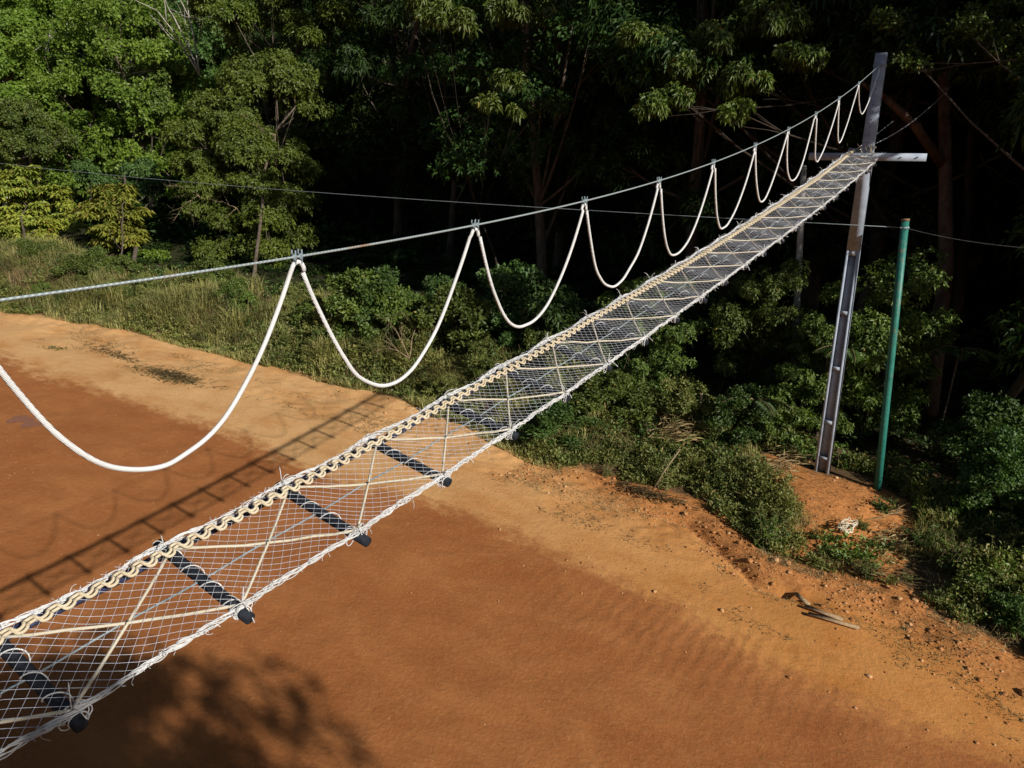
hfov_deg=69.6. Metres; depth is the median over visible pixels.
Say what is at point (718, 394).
bush
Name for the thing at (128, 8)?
slope tree
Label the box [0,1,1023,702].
ground
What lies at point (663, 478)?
weed plant
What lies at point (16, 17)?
bright tree
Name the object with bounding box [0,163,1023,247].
fence wire
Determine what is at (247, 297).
bush
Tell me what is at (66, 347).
cut brush
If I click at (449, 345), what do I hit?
bush
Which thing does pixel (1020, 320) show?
forest tree
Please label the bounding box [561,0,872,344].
forest tree
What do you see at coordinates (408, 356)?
dead branch
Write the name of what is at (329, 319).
bush
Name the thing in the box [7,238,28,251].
bush
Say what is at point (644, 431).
bush
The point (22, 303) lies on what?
weed plant
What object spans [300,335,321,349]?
bush
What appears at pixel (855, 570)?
cut brush
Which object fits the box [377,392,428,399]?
cut brush
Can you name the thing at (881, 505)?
bush
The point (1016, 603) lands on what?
bush
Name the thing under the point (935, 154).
thick limb
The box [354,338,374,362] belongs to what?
weed plant
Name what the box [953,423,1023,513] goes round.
bush
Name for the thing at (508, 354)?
bush
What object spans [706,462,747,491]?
bush
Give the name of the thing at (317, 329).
bush
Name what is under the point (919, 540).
bush
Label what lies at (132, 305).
weed plant
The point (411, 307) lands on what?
bush
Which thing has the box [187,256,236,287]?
bush
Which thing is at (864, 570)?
weed plant
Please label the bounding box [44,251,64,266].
bush
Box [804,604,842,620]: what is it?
board
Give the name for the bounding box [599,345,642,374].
bush
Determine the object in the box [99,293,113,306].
weed plant
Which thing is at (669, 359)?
young tree
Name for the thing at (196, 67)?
dead tree
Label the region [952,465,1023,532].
bush
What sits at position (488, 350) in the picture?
bush
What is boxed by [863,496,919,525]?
cut brush
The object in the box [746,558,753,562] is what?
earth clod
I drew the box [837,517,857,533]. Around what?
rope coil
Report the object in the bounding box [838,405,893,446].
bush
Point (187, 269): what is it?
bush
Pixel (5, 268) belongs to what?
bush
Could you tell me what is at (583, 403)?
bush
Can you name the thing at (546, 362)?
bush
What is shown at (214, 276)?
bush
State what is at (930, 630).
gravel
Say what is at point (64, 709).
rope bridge
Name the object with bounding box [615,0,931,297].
forest tree
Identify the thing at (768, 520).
weed plant
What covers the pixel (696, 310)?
bush
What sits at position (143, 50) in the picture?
slope tree
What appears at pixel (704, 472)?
undergrowth
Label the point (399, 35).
forest tree
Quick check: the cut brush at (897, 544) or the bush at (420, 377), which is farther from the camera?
the bush at (420, 377)
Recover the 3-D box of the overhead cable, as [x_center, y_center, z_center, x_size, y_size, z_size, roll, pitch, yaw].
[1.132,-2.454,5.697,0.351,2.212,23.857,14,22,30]
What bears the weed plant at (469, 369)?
on the ground at (266, 401)
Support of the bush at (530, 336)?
on the ground at (266, 401)
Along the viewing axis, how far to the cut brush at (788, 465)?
17.54 m
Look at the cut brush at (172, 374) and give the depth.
23.68 m
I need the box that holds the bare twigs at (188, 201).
[164,179,209,222]
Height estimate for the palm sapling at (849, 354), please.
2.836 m
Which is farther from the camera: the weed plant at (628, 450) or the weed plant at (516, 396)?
the weed plant at (516, 396)
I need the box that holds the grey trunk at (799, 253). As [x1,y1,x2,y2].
[790,165,806,381]
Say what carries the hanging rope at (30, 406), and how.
hanging from the overhead cable
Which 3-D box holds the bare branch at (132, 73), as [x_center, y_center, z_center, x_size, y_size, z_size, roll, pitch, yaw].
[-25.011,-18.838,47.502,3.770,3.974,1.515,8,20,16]
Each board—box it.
[793,592,810,604]
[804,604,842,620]
[808,611,859,629]
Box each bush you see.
[0,255,18,275]
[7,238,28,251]
[10,238,49,263]
[11,259,27,270]
[14,242,49,264]
[29,269,47,277]
[30,282,55,302]
[35,239,69,257]
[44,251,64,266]
[48,252,98,286]
[48,290,67,306]
[82,245,115,273]
[100,278,130,300]
[104,254,144,279]
[122,286,139,300]
[126,277,135,291]
[133,273,162,294]
[155,272,178,291]
[172,315,193,329]
[182,262,218,283]
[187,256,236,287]
[198,264,234,289]
[213,279,252,306]
[217,294,249,321]
[218,276,251,290]
[231,292,266,319]
[234,327,248,340]
[273,285,305,302]
[283,300,300,316]
[291,288,306,299]
[291,295,323,325]
[299,346,318,364]
[300,302,324,329]
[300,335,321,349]
[302,307,342,338]
[309,311,345,339]
[310,321,323,335]
[320,266,403,341]
[336,264,425,342]
[359,282,432,346]
[359,341,386,362]
[374,294,422,326]
[382,324,414,354]
[392,315,445,359]
[406,281,498,359]
[410,364,436,389]
[422,273,468,326]
[423,373,461,397]
[429,323,469,354]
[434,331,445,354]
[438,322,454,351]
[452,266,537,338]
[461,338,508,374]
[468,340,511,358]
[472,357,501,388]
[476,258,545,333]
[487,384,505,402]
[491,310,536,361]
[502,336,539,370]
[508,274,582,331]
[512,394,603,449]
[516,329,575,371]
[518,292,582,350]
[520,339,602,399]
[529,383,571,405]
[534,298,621,371]
[539,361,574,397]
[544,344,594,392]
[565,374,656,427]
[594,368,646,414]
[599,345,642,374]
[617,345,662,385]
[639,415,660,440]
[647,373,716,428]
[667,291,756,358]
[672,364,700,390]
[690,402,739,442]
[695,367,728,400]
[700,383,775,447]
[702,379,732,400]
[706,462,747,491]
[731,402,753,438]
[736,381,812,447]
[764,380,798,410]
[766,386,822,427]
[816,544,836,555]
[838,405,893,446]
[872,495,898,513]
[900,519,946,551]
[924,426,955,463]
[930,388,1023,489]
[944,446,969,471]
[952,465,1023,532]
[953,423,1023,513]
[961,591,995,618]
[983,591,1023,635]
[1006,566,1022,583]
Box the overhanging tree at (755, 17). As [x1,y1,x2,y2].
[615,0,1002,377]
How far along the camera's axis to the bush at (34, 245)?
33.67 m
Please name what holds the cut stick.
on the ground at (266, 401)
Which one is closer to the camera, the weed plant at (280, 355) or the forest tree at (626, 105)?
the weed plant at (280, 355)
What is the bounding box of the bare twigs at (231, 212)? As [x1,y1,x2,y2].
[202,189,246,241]
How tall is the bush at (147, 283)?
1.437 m
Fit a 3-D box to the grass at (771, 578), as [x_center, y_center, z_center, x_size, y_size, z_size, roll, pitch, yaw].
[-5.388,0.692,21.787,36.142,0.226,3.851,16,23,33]
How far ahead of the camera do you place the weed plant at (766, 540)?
15.35 m
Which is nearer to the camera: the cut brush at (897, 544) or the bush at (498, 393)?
the cut brush at (897, 544)
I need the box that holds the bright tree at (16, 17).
[0,0,121,205]
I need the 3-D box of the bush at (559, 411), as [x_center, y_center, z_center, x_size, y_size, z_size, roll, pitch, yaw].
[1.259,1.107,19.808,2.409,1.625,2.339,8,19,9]
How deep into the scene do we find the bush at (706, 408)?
19.03 m
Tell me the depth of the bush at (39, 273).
32.28 m
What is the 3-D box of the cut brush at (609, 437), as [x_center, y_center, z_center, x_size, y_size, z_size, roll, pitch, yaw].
[2.410,1.438,19.420,3.000,0.620,1.148,14,22,29]
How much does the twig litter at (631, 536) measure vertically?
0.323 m
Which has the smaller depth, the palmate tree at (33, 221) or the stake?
the stake
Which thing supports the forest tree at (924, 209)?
on the ground at (266, 401)
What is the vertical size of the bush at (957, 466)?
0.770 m
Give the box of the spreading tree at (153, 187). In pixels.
[70,157,176,260]
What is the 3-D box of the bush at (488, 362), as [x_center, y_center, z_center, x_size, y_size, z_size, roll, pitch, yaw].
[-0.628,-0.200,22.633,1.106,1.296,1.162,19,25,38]
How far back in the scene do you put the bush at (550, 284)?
25.18 m
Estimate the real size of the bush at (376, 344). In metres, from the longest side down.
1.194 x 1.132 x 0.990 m
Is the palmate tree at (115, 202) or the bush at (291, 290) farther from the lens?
the palmate tree at (115, 202)
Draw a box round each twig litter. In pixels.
[43,324,1023,767]
[691,461,955,572]
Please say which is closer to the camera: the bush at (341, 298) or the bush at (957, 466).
the bush at (957, 466)
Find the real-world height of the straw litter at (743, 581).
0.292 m
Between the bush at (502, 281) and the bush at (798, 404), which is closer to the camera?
the bush at (798, 404)
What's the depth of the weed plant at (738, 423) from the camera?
18.97 m
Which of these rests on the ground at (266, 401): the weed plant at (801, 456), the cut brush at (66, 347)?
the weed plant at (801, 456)
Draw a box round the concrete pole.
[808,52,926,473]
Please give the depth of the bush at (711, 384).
21.91 m
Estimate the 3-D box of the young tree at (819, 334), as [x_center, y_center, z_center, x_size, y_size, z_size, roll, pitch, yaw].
[8.146,-0.079,19.478,2.628,3.693,2.612,4,19,3]
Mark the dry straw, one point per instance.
(938, 612)
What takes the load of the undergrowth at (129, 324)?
on the ground at (266, 401)
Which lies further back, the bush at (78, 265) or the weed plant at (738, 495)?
the bush at (78, 265)
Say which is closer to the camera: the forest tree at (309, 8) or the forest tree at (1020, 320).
the forest tree at (1020, 320)
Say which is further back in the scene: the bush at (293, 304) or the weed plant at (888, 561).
the bush at (293, 304)
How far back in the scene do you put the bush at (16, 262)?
33.16 m
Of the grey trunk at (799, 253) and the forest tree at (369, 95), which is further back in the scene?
the forest tree at (369, 95)
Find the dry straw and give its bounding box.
[559,398,1023,644]
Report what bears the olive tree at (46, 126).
on the ground at (266, 401)
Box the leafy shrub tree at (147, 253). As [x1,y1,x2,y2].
[128,247,170,264]
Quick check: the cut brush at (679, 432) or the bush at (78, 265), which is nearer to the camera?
the cut brush at (679, 432)
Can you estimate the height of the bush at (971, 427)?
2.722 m
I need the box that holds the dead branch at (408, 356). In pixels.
[370,310,416,358]
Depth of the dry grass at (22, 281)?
31.50 m
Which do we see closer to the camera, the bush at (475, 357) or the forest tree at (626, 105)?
the bush at (475, 357)
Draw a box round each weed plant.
[13,298,27,310]
[70,306,82,319]
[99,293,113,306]
[102,309,127,322]
[126,298,144,318]
[187,321,209,342]
[226,328,248,346]
[265,344,291,365]
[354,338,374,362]
[463,357,490,383]
[472,391,492,410]
[509,385,536,409]
[581,430,602,460]
[596,462,617,477]
[613,430,637,461]
[644,407,663,428]
[646,460,686,491]
[704,436,731,464]
[732,414,755,444]
[732,485,744,501]
[751,509,797,550]
[752,499,795,532]
[792,451,812,462]
[806,528,821,539]
[853,555,881,579]
[857,515,873,531]
[880,555,900,565]
[903,570,919,581]
[905,464,945,496]
[927,523,977,574]
[979,515,1022,558]
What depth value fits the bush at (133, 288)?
31.11 m
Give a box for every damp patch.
[6,415,34,422]
[20,421,42,426]
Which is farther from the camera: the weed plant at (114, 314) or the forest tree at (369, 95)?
the forest tree at (369, 95)
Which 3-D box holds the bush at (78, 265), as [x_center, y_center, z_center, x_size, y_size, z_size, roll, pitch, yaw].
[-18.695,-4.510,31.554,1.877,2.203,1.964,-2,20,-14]
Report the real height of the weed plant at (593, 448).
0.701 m
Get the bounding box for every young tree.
[594,265,712,388]
[706,256,829,394]
[775,311,879,435]
[808,245,962,434]
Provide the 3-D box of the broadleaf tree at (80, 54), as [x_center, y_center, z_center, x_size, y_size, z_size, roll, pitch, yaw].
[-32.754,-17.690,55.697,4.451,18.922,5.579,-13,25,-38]
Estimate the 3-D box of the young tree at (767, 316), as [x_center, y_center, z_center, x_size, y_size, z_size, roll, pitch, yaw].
[7.422,-1.435,21.489,3.288,4.692,3.350,15,22,31]
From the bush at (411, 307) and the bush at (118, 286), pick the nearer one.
the bush at (411, 307)
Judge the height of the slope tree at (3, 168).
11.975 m
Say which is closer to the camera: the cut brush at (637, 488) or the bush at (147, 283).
the cut brush at (637, 488)
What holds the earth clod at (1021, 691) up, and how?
on the ground at (266, 401)
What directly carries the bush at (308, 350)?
on the ground at (266, 401)
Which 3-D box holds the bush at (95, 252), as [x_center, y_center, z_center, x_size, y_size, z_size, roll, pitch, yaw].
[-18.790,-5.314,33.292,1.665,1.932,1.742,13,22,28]
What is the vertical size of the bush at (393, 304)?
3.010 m
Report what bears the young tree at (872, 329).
on the ground at (266, 401)
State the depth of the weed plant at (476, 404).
21.88 m
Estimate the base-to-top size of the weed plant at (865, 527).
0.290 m
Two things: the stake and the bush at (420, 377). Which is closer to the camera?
the stake
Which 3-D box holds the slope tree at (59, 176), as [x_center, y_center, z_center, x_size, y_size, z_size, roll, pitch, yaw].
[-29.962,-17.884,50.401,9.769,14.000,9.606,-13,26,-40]
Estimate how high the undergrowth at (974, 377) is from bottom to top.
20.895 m
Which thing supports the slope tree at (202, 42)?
on the ground at (266, 401)
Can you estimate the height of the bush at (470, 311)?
3.512 m
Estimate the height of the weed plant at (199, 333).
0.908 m
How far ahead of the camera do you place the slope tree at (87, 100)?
55.27 m
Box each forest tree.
[19,0,134,105]
[128,0,219,149]
[185,0,291,81]
[235,0,357,127]
[296,0,480,242]
[329,0,452,200]
[353,6,419,93]
[372,0,535,254]
[397,0,546,193]
[422,0,672,283]
[460,0,694,271]
[491,0,681,221]
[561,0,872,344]
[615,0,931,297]
[641,1,823,154]
[673,0,1021,314]
[737,0,1023,346]
[777,2,991,254]
[831,0,951,128]
[888,2,1023,358]
[916,0,1023,153]
[919,0,1017,274]
[982,56,1023,377]
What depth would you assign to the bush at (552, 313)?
22.68 m
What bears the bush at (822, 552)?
on the ground at (266, 401)
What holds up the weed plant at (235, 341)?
on the ground at (266, 401)
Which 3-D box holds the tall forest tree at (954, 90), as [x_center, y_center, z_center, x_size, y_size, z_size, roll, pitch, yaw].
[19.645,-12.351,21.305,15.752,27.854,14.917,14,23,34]
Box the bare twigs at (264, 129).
[239,113,283,162]
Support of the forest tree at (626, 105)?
on the ground at (266, 401)
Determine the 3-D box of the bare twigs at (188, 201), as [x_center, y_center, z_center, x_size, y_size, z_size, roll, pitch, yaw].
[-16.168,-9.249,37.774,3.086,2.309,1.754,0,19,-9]
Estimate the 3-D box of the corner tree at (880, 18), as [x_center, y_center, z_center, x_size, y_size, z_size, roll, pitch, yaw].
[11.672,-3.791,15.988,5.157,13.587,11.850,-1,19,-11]
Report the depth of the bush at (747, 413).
18.55 m
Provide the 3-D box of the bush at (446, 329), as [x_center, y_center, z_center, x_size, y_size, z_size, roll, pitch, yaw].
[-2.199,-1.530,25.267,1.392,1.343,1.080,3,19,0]
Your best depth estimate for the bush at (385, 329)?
24.99 m
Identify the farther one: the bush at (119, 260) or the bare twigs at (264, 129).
the bare twigs at (264, 129)
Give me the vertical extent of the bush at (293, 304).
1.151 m
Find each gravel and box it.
[70,368,1023,756]
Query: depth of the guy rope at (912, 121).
19.15 m
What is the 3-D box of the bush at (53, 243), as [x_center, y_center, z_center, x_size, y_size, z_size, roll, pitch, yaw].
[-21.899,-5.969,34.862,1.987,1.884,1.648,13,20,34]
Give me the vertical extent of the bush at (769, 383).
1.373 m
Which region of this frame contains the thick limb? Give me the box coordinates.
[861,81,945,168]
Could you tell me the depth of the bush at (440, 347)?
24.80 m
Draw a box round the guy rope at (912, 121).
[837,86,950,155]
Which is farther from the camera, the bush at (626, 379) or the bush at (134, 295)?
the bush at (134, 295)
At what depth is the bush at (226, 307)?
28.11 m
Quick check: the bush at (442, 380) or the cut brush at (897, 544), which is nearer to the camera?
the cut brush at (897, 544)
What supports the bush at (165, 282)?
on the ground at (266, 401)
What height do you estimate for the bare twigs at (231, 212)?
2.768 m
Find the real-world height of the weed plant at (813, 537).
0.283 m
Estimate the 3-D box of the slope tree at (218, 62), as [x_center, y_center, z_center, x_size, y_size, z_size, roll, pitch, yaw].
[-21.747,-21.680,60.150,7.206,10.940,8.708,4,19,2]
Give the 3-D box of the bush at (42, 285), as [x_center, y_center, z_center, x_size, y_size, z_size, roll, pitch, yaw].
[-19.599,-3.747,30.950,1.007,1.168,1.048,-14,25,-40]
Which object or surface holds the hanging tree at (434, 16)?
on the ground at (266, 401)
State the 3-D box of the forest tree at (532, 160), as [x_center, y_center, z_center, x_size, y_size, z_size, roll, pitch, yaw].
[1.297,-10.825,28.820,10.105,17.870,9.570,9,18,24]
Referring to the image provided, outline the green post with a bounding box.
[874,218,909,491]
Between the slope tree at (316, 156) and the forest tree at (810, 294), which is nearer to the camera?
the forest tree at (810, 294)
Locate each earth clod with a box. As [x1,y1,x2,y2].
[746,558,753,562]
[1018,688,1023,696]
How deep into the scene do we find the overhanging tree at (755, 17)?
20.84 m
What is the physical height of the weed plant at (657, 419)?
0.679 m
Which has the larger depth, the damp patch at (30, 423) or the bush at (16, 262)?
the bush at (16, 262)
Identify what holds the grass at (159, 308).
on the ground at (266, 401)
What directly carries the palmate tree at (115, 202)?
on the ground at (266, 401)
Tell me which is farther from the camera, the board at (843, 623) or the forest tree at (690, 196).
the forest tree at (690, 196)
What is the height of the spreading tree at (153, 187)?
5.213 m
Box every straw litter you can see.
[494,461,1023,721]
[703,444,939,575]
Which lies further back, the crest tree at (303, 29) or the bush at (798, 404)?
the crest tree at (303, 29)
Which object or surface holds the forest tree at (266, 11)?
on the ground at (266, 401)
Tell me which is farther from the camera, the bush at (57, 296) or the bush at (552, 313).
the bush at (57, 296)
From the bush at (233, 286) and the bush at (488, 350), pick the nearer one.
the bush at (488, 350)
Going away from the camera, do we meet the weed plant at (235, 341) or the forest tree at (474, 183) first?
the weed plant at (235, 341)
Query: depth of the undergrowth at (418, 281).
30.16 m
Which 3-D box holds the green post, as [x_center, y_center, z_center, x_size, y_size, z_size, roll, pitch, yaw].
[8.309,-0.349,16.206,0.814,6.417,0.196,10,20,20]
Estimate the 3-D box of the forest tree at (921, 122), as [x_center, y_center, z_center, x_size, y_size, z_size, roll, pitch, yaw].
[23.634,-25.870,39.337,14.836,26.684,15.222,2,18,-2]
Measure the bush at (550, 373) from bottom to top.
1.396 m
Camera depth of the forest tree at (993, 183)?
32.95 m
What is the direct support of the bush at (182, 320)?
on the ground at (266, 401)
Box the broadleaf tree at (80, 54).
[37,14,95,200]
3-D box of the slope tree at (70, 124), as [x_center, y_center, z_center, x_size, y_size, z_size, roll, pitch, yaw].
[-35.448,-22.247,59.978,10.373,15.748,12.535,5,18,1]
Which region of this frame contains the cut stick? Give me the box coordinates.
[653,449,680,489]
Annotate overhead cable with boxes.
[0,63,881,301]
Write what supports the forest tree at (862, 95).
on the ground at (266, 401)
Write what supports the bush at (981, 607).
on the ground at (266, 401)
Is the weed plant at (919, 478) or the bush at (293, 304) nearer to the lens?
the weed plant at (919, 478)
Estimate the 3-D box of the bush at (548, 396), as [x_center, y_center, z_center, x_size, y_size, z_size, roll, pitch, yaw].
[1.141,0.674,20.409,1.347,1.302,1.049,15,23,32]
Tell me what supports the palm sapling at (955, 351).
on the ground at (266, 401)
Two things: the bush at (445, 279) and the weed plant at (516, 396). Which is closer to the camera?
the weed plant at (516, 396)
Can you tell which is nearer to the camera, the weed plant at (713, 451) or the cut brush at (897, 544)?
the cut brush at (897, 544)
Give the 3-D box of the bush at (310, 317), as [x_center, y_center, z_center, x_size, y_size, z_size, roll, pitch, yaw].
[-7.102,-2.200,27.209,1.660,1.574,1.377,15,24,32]
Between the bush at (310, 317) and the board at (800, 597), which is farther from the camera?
the bush at (310, 317)
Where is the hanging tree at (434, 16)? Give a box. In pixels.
[400,0,579,266]
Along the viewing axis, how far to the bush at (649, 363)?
22.44 m
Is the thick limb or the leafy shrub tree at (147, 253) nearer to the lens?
the thick limb
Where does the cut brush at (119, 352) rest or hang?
on the ground at (266, 401)
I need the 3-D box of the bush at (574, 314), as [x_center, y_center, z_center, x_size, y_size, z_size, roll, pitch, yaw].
[2.157,-1.153,23.443,2.758,3.194,2.842,-10,22,-37]
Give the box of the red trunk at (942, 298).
[920,0,953,418]
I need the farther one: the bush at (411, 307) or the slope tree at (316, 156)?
the slope tree at (316, 156)
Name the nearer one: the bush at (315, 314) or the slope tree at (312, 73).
the bush at (315, 314)
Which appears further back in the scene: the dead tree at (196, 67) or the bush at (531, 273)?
the dead tree at (196, 67)
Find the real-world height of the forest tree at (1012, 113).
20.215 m
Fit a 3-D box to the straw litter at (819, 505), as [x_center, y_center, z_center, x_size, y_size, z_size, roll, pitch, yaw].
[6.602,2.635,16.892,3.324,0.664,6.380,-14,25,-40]
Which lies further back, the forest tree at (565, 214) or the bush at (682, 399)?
the forest tree at (565, 214)
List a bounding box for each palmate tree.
[0,164,88,241]
[67,182,154,254]
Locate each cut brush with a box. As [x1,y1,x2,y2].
[38,345,67,350]
[83,343,151,365]
[123,360,228,388]
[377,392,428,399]
[574,421,652,456]
[596,479,706,510]
[640,402,712,453]
[695,445,820,509]
[793,544,927,589]
[842,513,971,572]
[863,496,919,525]
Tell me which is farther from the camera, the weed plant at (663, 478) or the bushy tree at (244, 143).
the bushy tree at (244, 143)
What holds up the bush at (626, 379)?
on the ground at (266, 401)
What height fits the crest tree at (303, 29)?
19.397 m
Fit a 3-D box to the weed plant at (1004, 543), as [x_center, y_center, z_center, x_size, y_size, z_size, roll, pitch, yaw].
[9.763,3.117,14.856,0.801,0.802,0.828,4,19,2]
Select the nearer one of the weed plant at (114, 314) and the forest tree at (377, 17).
the weed plant at (114, 314)
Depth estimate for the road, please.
12.23 m
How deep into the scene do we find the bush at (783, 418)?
18.97 m
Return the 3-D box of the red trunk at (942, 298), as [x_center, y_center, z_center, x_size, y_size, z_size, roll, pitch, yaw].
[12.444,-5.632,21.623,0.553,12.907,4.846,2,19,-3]
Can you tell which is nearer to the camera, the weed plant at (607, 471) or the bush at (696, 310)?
the weed plant at (607, 471)
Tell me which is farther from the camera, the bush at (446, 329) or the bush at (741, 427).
the bush at (446, 329)
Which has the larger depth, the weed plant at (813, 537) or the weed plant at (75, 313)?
the weed plant at (75, 313)
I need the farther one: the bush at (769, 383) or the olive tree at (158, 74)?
the olive tree at (158, 74)
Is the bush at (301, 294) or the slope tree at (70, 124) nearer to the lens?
the bush at (301, 294)
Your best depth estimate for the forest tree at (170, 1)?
58.57 m
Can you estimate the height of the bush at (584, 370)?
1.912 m
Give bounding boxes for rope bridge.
[0,143,885,759]
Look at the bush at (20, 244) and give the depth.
33.84 m
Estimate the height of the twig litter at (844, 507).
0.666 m
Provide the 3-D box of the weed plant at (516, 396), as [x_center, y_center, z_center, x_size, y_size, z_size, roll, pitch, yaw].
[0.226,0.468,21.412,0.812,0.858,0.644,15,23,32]
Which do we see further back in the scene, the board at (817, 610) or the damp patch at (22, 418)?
the damp patch at (22, 418)
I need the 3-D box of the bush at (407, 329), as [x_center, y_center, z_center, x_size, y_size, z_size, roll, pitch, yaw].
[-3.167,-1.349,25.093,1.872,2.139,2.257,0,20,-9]
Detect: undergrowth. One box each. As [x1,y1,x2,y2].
[0,19,1023,411]
[0,234,654,464]
[6,211,1023,546]
[530,379,1023,653]
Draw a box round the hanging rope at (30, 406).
[0,68,879,471]
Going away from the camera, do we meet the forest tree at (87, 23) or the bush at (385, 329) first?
the bush at (385, 329)
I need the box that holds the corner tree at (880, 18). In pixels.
[866,0,1023,405]
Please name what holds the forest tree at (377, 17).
on the ground at (266, 401)
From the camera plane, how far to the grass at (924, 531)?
15.71 m
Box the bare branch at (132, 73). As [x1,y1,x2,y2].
[105,58,150,114]
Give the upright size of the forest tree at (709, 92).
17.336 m
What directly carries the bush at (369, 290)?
on the ground at (266, 401)
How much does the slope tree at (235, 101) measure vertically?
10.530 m
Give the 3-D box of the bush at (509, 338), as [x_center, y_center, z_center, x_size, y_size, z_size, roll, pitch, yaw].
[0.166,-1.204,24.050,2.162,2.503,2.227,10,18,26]
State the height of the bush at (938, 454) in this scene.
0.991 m
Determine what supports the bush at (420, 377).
on the ground at (266, 401)
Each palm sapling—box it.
[718,396,794,441]
[812,344,886,383]
[928,345,1001,443]
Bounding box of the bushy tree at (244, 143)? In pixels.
[156,46,333,276]
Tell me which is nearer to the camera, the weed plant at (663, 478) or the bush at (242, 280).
the weed plant at (663, 478)
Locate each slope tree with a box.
[0,10,144,202]
[0,121,44,183]
[5,8,113,188]
[24,23,173,185]
[50,0,230,211]
[102,0,254,200]
[116,0,153,14]
[179,27,364,214]
[210,49,274,172]
[221,78,308,171]
[225,0,360,162]
[227,88,340,205]
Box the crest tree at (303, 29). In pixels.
[187,0,369,172]
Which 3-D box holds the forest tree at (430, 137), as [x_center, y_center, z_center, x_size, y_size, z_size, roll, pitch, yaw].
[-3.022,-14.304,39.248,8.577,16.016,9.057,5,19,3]
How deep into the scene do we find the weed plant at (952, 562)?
14.49 m
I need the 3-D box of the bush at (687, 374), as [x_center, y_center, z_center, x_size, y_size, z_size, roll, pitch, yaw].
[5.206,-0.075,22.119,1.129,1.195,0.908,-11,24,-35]
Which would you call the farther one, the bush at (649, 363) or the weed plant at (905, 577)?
the bush at (649, 363)
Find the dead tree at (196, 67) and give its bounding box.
[135,0,211,75]
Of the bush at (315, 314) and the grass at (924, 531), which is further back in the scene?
the bush at (315, 314)
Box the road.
[0,324,1023,767]
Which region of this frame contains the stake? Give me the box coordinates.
[697,393,702,428]
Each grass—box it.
[0,232,644,470]
[0,238,367,378]
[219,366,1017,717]
[608,402,1023,575]
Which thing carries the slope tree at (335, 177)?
on the ground at (266, 401)
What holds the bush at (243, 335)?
on the ground at (266, 401)
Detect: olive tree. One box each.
[0,92,80,208]
[86,1,221,215]
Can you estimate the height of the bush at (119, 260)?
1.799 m
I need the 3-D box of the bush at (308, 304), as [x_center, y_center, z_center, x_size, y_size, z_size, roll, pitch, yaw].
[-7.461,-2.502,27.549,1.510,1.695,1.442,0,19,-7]
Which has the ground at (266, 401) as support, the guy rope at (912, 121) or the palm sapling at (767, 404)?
the palm sapling at (767, 404)
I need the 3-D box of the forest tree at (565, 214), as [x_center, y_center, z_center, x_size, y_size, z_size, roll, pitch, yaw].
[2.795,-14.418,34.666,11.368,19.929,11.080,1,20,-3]

